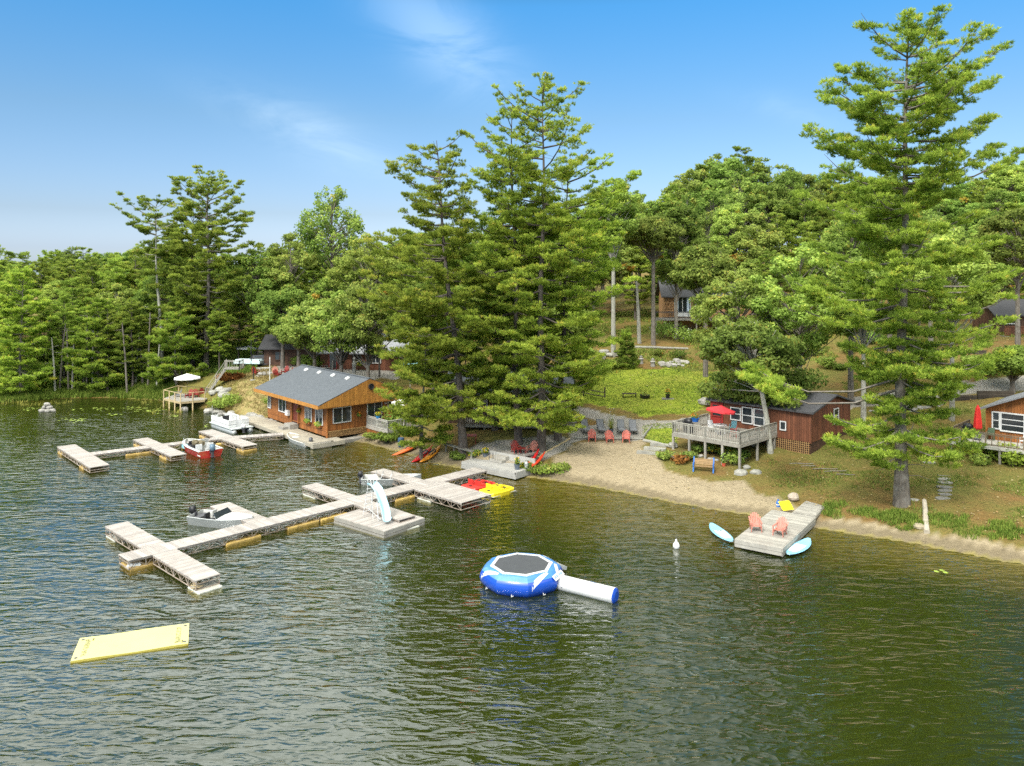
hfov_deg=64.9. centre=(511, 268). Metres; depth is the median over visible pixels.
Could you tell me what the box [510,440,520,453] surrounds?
adirondack chair
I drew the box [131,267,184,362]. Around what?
forest tree
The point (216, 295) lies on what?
forest pine
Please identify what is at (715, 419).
door
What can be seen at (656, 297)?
forest pine
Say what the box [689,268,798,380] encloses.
oak
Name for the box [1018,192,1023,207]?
forest tree
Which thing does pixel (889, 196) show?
forest pine
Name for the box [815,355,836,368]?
hill shrub
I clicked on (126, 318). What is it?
forest pine
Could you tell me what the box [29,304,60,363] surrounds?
forest pine
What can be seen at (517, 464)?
flower tub
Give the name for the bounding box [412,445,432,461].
kayak
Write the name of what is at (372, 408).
sliding door
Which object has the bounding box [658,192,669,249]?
forest pine
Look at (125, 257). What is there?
forest tree
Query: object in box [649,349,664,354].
shrub
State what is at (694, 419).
flower pot
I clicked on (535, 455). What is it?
kayak
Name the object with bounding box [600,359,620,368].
shrub
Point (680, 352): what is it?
shrub
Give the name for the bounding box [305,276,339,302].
forest tree
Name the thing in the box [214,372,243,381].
shrub
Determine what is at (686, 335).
shrub
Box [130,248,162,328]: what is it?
forest pine
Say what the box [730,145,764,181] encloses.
forest pine
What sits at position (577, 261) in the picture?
broadleaf tree
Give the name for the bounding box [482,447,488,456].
flower tub
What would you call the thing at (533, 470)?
shrub
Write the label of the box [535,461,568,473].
shrub
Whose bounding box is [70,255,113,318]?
forest pine
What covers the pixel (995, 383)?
gravel road
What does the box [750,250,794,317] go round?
tree
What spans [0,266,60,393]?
white pine
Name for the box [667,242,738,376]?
oak
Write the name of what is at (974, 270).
maple
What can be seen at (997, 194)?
forest tree
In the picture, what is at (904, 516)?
shore grass
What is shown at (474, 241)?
forest pine
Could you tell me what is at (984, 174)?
forest pine
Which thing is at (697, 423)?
plant stand
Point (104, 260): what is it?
forest tree
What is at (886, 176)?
forest pine
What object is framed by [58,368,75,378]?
bank shrub
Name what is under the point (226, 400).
shrub
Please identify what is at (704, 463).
park bench
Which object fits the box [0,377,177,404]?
bank grass
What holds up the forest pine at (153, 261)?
on the ground at (982, 500)
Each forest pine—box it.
[0,244,14,276]
[0,261,4,281]
[0,263,33,323]
[0,278,19,338]
[2,250,28,301]
[7,251,37,323]
[8,307,30,356]
[25,257,60,334]
[29,249,52,331]
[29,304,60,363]
[34,250,69,336]
[41,294,86,385]
[45,257,88,319]
[51,277,95,355]
[70,247,92,275]
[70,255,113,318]
[74,252,108,301]
[88,279,115,357]
[88,309,125,389]
[90,256,138,335]
[97,252,119,278]
[110,298,154,386]
[118,248,152,339]
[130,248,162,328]
[132,265,166,351]
[140,236,171,273]
[140,253,168,277]
[151,300,172,356]
[153,240,179,326]
[163,292,198,375]
[167,253,195,286]
[192,303,213,364]
[197,275,226,353]
[201,257,231,315]
[205,305,232,368]
[220,253,233,322]
[227,295,253,358]
[243,295,266,355]
[257,247,267,265]
[291,237,319,279]
[294,262,331,298]
[297,250,333,296]
[321,263,345,297]
[330,242,347,289]
[378,277,396,340]
[390,261,419,290]
[394,228,427,283]
[428,291,463,374]
[470,235,488,262]
[617,245,651,319]
[632,190,652,291]
[644,246,670,302]
[658,184,689,209]
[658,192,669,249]
[684,163,710,191]
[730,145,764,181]
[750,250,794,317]
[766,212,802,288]
[781,257,814,311]
[782,185,829,257]
[783,220,818,309]
[816,168,852,243]
[816,190,845,235]
[877,171,893,178]
[882,174,896,199]
[915,294,925,325]
[958,178,1005,213]
[979,164,994,182]
[1004,202,1023,298]
[1020,275,1023,298]
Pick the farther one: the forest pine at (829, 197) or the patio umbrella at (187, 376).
the forest pine at (829, 197)
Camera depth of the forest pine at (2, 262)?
136.04 m
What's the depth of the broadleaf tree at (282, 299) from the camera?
102.01 m
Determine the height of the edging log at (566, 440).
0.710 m
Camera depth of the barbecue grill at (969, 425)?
64.05 m
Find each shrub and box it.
[37,374,59,386]
[49,367,62,379]
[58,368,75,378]
[117,371,131,386]
[130,367,146,380]
[157,371,174,383]
[205,399,222,408]
[208,391,242,407]
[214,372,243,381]
[229,372,245,379]
[261,396,267,404]
[289,355,306,365]
[295,354,324,365]
[362,432,380,437]
[371,431,399,442]
[381,413,405,427]
[449,451,465,459]
[468,449,480,457]
[520,461,532,467]
[524,465,551,474]
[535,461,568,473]
[548,461,571,470]
[583,347,598,359]
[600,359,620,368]
[649,320,686,337]
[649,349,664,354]
[655,449,675,459]
[665,327,697,341]
[669,348,690,357]
[670,454,690,463]
[679,450,698,458]
[691,442,703,452]
[701,442,720,452]
[717,445,735,455]
[726,450,744,464]
[741,449,751,457]
[812,348,828,354]
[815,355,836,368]
[832,362,847,370]
[858,334,886,343]
[960,355,979,361]
[970,453,990,464]
[979,369,1001,376]
[984,449,1003,459]
[988,442,1023,466]
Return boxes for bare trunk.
[47,338,57,390]
[56,324,72,388]
[63,330,69,389]
[65,337,74,388]
[83,313,87,382]
[115,322,127,392]
[135,328,143,382]
[143,313,150,385]
[156,326,161,384]
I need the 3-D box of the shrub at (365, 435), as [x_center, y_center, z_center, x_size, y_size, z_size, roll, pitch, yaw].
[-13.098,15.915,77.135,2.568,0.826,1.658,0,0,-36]
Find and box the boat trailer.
[232,358,266,366]
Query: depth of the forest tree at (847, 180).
142.19 m
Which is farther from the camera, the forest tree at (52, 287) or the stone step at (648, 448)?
the forest tree at (52, 287)
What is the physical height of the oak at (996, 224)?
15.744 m
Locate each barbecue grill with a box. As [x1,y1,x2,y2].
[682,418,693,432]
[960,423,974,437]
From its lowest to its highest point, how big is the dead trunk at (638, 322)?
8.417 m
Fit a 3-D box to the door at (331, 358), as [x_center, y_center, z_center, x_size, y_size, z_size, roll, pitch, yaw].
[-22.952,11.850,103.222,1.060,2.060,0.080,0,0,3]
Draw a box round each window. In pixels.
[267,396,270,407]
[275,351,280,359]
[278,399,285,412]
[305,406,311,421]
[315,409,322,425]
[333,406,350,423]
[352,354,360,362]
[372,355,380,362]
[473,399,487,408]
[674,298,690,316]
[712,403,721,416]
[730,407,740,420]
[742,406,752,424]
[753,408,764,425]
[779,421,785,430]
[833,407,838,424]
[992,411,999,429]
[1000,412,1023,433]
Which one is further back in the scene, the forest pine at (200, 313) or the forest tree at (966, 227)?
the forest tree at (966, 227)
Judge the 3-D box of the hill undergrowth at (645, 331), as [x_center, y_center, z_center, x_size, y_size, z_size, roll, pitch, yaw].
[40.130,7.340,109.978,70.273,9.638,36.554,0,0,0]
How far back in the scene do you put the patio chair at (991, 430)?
63.58 m
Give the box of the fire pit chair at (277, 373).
[273,369,281,375]
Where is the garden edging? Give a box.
[635,346,687,349]
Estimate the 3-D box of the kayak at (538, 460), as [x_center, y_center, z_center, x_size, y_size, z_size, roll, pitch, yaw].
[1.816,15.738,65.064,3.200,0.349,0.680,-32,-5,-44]
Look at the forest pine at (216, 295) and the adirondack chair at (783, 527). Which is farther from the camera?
the forest pine at (216, 295)
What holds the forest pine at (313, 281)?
on the ground at (982, 500)
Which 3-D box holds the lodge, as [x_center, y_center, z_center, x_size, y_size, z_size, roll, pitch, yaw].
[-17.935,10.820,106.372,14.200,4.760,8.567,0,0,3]
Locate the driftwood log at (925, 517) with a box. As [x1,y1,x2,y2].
[922,499,929,533]
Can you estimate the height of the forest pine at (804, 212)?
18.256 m
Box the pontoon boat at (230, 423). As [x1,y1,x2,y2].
[209,413,253,435]
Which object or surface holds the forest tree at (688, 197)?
on the ground at (982, 500)
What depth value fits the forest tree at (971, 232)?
113.34 m
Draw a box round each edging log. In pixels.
[537,438,569,457]
[575,437,642,439]
[641,425,652,437]
[643,439,671,447]
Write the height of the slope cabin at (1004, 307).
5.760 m
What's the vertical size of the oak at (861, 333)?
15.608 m
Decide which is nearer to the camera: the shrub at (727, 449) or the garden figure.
the shrub at (727, 449)
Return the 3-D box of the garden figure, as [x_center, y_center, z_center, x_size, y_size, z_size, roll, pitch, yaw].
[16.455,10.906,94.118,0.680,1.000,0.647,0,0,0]
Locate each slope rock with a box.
[208,390,216,395]
[215,386,223,392]
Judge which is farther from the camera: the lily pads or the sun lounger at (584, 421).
the lily pads
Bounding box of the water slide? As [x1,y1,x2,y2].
[363,478,391,521]
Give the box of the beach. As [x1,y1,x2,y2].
[350,433,1023,560]
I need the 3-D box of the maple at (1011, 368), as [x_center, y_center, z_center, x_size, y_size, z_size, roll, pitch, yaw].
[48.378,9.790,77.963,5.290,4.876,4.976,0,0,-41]
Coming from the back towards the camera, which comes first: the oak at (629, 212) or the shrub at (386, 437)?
the oak at (629, 212)
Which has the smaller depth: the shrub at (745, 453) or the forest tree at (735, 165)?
the shrub at (745, 453)
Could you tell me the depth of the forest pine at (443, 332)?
95.76 m
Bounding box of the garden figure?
[650,358,655,366]
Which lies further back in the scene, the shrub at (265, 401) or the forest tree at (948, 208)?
the forest tree at (948, 208)
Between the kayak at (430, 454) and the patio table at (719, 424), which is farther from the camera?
the kayak at (430, 454)
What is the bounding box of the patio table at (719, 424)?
[714,423,726,432]
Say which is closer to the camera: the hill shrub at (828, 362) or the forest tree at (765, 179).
the hill shrub at (828, 362)
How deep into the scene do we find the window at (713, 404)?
70.57 m
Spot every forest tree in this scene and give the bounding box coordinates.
[0,264,29,302]
[38,280,65,346]
[44,246,102,298]
[73,313,102,358]
[91,251,112,287]
[95,283,136,320]
[100,251,129,278]
[108,249,148,334]
[126,243,146,262]
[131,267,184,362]
[170,257,211,314]
[230,290,247,350]
[279,282,307,309]
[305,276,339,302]
[375,324,391,376]
[409,280,426,291]
[458,284,482,302]
[522,270,555,297]
[549,266,579,299]
[586,260,605,307]
[590,242,642,285]
[619,193,649,295]
[621,182,643,292]
[621,217,660,308]
[640,199,663,287]
[661,168,712,213]
[661,174,691,201]
[664,194,713,247]
[685,160,731,208]
[694,210,727,267]
[695,189,728,234]
[702,153,728,177]
[708,157,765,250]
[709,202,755,283]
[713,172,767,251]
[723,212,788,314]
[737,258,766,317]
[742,184,786,263]
[743,156,773,184]
[746,171,795,235]
[769,163,801,251]
[774,171,812,283]
[780,170,812,251]
[787,173,835,236]
[806,174,835,240]
[814,225,844,274]
[819,177,861,217]
[924,204,962,229]
[925,197,960,221]
[925,199,945,213]
[940,181,982,239]
[955,203,987,242]
[956,177,982,201]
[962,229,993,253]
[971,187,1013,225]
[973,215,1011,251]
[976,160,1023,203]
[979,271,1014,293]
[984,164,1023,258]
[1015,160,1023,195]
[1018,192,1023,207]
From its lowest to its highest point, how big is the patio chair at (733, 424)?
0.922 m
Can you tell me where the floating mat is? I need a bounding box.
[70,623,188,663]
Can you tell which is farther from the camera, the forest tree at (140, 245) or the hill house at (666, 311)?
the forest tree at (140, 245)
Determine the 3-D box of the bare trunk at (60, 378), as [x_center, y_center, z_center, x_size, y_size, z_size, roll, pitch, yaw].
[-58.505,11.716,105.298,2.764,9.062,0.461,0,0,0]
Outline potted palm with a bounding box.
[600,408,617,432]
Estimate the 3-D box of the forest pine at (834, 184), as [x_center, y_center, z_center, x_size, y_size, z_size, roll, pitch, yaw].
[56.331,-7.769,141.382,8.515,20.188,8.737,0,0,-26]
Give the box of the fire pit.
[258,371,271,374]
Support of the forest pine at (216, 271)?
on the ground at (982, 500)
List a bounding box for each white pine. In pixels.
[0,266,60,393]
[60,296,137,390]
[95,299,155,376]
[108,191,192,362]
[139,309,208,385]
[157,164,264,370]
[158,204,226,367]
[356,129,502,455]
[389,314,461,460]
[392,231,467,389]
[437,206,559,430]
[439,100,566,444]
[467,70,605,451]
[517,152,641,440]
[735,2,1023,507]
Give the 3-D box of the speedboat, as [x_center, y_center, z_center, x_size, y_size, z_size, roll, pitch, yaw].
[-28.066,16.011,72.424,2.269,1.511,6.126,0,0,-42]
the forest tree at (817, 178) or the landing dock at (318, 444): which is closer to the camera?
the landing dock at (318, 444)
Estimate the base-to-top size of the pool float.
0.420 m
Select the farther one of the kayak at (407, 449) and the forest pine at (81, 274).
the forest pine at (81, 274)
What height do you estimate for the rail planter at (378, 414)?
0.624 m
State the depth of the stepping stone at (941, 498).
53.58 m
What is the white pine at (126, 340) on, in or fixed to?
on the ground at (982, 500)
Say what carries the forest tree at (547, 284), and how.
on the ground at (982, 500)
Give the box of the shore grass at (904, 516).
[821,499,1023,540]
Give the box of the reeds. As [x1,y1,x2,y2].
[1,399,182,414]
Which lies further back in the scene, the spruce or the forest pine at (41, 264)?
the forest pine at (41, 264)
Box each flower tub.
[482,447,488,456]
[514,457,519,469]
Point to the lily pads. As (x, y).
(109, 413)
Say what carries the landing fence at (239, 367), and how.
on the bank stairs at (218, 378)
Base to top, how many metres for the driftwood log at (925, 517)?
1.134 m
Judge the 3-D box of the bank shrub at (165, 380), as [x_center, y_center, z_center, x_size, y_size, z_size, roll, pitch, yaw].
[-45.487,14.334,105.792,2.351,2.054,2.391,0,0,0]
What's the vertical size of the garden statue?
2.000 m
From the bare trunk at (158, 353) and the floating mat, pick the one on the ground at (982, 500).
the bare trunk at (158, 353)
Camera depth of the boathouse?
78.86 m
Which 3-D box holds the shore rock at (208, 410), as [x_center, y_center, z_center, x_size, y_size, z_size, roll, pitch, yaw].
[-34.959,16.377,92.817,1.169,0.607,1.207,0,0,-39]
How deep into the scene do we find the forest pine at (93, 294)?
117.41 m
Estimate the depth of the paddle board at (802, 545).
47.31 m
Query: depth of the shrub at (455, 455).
67.89 m
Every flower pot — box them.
[665,389,669,397]
[691,412,699,421]
[720,453,726,466]
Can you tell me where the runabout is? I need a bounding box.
[187,505,253,528]
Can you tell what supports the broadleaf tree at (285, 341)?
on the ground at (982, 500)
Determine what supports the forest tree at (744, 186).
on the ground at (982, 500)
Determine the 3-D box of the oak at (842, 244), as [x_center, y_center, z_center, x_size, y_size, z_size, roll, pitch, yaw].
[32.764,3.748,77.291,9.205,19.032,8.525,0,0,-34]
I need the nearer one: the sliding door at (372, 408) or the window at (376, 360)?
the sliding door at (372, 408)
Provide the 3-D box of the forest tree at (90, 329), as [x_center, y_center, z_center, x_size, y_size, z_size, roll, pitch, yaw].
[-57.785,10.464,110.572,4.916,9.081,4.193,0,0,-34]
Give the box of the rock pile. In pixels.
[38,402,55,412]
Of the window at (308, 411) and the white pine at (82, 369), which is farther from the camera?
the white pine at (82, 369)
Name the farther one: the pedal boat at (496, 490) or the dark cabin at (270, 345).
the dark cabin at (270, 345)
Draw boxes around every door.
[293,403,297,422]
[329,354,336,368]
[367,402,381,424]
[711,401,722,423]
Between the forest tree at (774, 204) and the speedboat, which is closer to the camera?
the speedboat
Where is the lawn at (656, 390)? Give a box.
[574,366,716,443]
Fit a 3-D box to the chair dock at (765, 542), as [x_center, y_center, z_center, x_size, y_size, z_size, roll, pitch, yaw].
[17.787,16.298,51.750,2.824,0.804,12.245,0,0,35]
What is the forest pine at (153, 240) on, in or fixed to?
on the ground at (982, 500)
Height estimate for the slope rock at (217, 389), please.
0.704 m
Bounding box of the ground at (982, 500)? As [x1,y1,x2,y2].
[0,240,1023,545]
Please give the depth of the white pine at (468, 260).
72.35 m
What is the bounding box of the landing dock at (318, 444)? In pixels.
[239,416,363,455]
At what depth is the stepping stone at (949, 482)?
56.73 m
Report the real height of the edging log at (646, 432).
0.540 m
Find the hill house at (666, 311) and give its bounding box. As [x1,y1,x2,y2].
[655,278,751,332]
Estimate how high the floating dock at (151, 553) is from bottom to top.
0.904 m
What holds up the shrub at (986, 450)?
on the ground at (982, 500)
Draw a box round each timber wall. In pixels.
[907,349,986,353]
[944,395,976,400]
[977,391,1014,399]
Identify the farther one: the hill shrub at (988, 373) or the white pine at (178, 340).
the white pine at (178, 340)
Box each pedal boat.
[461,479,495,490]
[479,483,515,497]
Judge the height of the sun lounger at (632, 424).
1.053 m
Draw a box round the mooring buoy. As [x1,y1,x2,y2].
[673,537,679,549]
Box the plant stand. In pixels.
[693,421,699,429]
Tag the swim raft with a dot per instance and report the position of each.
(367, 523)
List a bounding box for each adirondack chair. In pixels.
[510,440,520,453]
[526,440,537,452]
[588,429,595,441]
[605,430,613,442]
[622,430,629,442]
[748,512,762,532]
[772,516,788,537]
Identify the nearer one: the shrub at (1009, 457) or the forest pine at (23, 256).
the shrub at (1009, 457)
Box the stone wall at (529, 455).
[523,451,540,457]
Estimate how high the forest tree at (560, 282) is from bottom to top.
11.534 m
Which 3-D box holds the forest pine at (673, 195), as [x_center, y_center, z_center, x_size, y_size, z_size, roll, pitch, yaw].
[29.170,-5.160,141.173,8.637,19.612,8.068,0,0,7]
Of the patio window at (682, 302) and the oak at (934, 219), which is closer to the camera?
the oak at (934, 219)
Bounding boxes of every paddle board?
[709,523,733,541]
[786,538,810,554]
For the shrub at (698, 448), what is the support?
on the ground at (982, 500)
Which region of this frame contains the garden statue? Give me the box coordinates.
[352,358,359,372]
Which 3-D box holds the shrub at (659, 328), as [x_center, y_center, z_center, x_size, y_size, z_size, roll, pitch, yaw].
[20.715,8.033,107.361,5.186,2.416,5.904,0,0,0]
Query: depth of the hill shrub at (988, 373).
81.15 m
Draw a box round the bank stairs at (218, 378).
[205,359,226,393]
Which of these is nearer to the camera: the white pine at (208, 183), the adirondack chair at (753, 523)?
the adirondack chair at (753, 523)
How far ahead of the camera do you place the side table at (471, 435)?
70.57 m
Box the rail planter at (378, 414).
[375,411,381,417]
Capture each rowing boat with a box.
[287,432,312,448]
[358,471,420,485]
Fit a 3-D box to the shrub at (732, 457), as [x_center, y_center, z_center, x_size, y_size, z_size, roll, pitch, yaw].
[17.585,14.963,63.730,1.579,1.242,1.770,0,0,0]
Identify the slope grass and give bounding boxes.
[225,365,278,421]
[765,379,1023,534]
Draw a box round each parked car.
[236,344,258,349]
[249,354,263,364]
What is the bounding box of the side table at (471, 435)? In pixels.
[467,434,476,443]
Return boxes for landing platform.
[461,446,535,479]
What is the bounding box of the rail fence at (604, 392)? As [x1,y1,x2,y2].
[580,387,605,396]
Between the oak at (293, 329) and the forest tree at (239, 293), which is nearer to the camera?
the oak at (293, 329)
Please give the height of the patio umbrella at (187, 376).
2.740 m
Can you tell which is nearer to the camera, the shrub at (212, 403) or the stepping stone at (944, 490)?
the stepping stone at (944, 490)
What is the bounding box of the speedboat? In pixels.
[182,438,222,460]
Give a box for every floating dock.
[57,429,283,472]
[105,467,491,599]
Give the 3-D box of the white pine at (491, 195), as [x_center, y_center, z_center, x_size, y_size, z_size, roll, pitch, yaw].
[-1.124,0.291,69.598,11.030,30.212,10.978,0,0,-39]
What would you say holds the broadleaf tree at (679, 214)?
on the ground at (982, 500)
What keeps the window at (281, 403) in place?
in the boathouse
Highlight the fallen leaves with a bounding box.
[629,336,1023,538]
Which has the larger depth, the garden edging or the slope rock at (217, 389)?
the garden edging
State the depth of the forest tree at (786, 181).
139.22 m
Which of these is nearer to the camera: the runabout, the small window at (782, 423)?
the runabout
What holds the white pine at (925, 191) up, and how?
on the ground at (982, 500)
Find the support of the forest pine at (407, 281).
on the ground at (982, 500)
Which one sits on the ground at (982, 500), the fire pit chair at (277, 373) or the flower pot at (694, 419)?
the fire pit chair at (277, 373)
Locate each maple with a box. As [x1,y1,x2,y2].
[307,290,381,371]
[736,241,852,371]
[908,228,1009,420]
[980,345,1023,392]
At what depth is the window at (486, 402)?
77.34 m
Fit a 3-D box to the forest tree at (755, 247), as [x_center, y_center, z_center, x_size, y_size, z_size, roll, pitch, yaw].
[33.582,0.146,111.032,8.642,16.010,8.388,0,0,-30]
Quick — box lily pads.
[23,407,205,426]
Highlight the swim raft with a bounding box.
[334,509,424,539]
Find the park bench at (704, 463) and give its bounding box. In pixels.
[693,456,714,472]
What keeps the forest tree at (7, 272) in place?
on the ground at (982, 500)
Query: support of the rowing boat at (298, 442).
on the lake water
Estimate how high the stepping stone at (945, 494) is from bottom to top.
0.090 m
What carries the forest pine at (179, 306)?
on the ground at (982, 500)
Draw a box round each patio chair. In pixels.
[707,420,715,431]
[729,421,736,431]
[986,427,994,440]
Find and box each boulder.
[181,406,187,411]
[697,397,709,405]
[734,469,747,475]
[750,469,761,473]
[788,492,798,501]
[913,523,923,529]
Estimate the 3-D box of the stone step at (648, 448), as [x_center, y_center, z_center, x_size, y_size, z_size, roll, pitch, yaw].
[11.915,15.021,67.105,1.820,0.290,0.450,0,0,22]
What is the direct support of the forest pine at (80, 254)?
on the ground at (982, 500)
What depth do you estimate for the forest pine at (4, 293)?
115.59 m
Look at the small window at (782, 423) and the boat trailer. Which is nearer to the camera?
the small window at (782, 423)
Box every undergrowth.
[0,339,258,374]
[567,297,1023,372]
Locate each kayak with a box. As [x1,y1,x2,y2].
[390,446,413,455]
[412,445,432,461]
[420,445,440,461]
[530,449,538,458]
[531,452,544,466]
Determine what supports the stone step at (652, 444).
on the ground at (982, 500)
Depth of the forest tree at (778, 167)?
152.07 m
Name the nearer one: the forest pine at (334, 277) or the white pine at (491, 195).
the white pine at (491, 195)
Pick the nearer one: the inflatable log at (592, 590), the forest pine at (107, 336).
the inflatable log at (592, 590)
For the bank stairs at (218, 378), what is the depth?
97.51 m
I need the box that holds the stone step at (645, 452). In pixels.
[636,450,656,454]
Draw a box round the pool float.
[778,500,793,510]
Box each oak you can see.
[274,300,336,366]
[323,279,401,377]
[545,307,592,335]
[585,177,645,356]
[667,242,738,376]
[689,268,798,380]
[695,318,828,453]
[798,210,886,404]
[822,256,918,420]
[842,193,937,350]
[888,214,987,365]
[963,208,1023,344]
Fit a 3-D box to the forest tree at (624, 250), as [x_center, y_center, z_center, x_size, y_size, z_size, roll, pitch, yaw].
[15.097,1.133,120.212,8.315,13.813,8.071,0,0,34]
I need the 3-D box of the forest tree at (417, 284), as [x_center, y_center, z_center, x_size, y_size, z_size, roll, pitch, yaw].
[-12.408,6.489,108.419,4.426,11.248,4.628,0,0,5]
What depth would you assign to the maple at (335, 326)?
90.08 m
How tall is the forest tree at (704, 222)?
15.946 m
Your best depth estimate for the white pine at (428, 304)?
67.17 m
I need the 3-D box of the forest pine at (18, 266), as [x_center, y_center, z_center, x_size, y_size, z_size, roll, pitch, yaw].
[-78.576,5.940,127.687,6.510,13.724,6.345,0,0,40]
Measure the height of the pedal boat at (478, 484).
0.800 m
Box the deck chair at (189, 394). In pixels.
[185,389,193,397]
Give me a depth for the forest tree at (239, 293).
117.56 m
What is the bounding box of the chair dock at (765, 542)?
[734,501,823,558]
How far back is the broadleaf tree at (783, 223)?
112.19 m
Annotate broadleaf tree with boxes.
[227,249,283,352]
[249,283,308,368]
[254,232,324,306]
[269,322,311,366]
[325,232,404,302]
[550,235,621,291]
[623,215,685,345]
[647,200,707,339]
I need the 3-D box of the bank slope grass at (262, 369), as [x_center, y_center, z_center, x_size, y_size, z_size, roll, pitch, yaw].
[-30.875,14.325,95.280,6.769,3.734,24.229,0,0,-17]
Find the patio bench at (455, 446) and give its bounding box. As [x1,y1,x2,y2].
[444,443,473,458]
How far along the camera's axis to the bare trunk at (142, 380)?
106.70 m
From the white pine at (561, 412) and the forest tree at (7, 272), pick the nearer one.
the white pine at (561, 412)
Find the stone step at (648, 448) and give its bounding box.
[644,446,665,450]
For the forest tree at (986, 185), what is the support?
on the ground at (982, 500)
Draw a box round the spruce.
[613,328,640,368]
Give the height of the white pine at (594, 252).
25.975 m
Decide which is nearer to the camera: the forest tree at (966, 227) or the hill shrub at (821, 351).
the hill shrub at (821, 351)
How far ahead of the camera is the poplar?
114.66 m
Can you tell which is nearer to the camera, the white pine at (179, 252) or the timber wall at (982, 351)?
the timber wall at (982, 351)
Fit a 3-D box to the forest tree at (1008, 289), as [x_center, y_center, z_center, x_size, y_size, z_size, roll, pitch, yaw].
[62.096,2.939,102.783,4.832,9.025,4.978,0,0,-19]
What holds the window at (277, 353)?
in the dark cabin at (270, 345)
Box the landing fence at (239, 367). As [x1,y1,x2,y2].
[223,359,244,369]
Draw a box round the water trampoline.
[480,553,566,597]
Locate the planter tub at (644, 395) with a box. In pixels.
[640,392,649,398]
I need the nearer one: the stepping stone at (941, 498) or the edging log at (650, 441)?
the stepping stone at (941, 498)
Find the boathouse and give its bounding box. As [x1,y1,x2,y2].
[254,364,427,437]
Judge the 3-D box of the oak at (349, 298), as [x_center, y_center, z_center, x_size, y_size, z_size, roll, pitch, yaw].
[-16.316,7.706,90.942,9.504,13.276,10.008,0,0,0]
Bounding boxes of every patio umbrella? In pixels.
[174,373,199,379]
[706,405,734,434]
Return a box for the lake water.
[0,397,1023,765]
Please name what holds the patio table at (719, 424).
on the cabin at (803, 428)
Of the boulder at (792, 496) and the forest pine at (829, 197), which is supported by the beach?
the boulder at (792, 496)
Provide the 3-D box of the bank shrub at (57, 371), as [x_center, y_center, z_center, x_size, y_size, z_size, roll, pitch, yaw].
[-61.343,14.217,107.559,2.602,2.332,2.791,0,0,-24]
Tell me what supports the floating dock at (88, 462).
on the lake water
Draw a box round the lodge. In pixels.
[316,333,408,370]
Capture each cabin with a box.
[258,334,319,365]
[672,384,854,468]
[949,392,1023,464]
[972,299,1023,336]
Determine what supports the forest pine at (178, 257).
on the ground at (982, 500)
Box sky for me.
[0,0,1023,281]
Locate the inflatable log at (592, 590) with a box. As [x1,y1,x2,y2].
[555,575,618,603]
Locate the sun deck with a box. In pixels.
[163,385,209,414]
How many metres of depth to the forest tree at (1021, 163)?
147.18 m
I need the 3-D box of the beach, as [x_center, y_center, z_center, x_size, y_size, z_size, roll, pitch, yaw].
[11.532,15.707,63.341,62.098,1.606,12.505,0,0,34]
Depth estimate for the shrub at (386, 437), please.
74.96 m
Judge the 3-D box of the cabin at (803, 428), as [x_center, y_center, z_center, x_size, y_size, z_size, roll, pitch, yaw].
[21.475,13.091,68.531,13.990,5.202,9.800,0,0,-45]
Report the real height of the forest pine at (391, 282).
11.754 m
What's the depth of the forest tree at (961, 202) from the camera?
140.79 m
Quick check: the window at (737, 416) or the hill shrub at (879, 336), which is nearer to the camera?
the window at (737, 416)
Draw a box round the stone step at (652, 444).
[650,442,665,446]
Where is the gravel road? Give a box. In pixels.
[257,351,1023,427]
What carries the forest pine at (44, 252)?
on the ground at (982, 500)
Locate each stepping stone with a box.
[935,496,950,499]
[936,485,952,488]
[937,481,952,484]
[937,489,951,491]
[938,493,951,495]
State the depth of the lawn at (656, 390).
85.85 m
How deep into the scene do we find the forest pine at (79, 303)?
114.49 m
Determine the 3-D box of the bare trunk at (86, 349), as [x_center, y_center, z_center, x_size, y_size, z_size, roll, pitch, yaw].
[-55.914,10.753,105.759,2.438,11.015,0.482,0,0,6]
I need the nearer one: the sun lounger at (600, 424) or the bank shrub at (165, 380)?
the sun lounger at (600, 424)
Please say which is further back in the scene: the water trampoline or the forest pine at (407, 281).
the forest pine at (407, 281)
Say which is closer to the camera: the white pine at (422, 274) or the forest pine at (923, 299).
the white pine at (422, 274)
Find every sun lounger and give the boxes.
[581,419,589,431]
[596,419,605,431]
[617,419,625,433]
[629,419,637,433]
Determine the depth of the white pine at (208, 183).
106.55 m
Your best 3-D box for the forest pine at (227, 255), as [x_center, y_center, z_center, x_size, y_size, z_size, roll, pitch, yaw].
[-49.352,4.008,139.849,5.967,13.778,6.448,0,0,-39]
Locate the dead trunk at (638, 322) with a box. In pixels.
[635,280,640,343]
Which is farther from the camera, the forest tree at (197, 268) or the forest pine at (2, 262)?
the forest pine at (2, 262)
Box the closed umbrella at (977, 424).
[973,404,981,439]
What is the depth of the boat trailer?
104.76 m
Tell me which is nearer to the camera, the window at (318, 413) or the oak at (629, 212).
the window at (318, 413)
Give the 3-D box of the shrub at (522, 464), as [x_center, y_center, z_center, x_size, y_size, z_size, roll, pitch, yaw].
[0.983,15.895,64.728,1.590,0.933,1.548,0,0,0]
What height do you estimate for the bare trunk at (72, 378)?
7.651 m
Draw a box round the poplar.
[293,185,365,290]
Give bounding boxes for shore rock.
[204,408,212,413]
[213,410,223,414]
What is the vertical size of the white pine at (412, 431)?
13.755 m

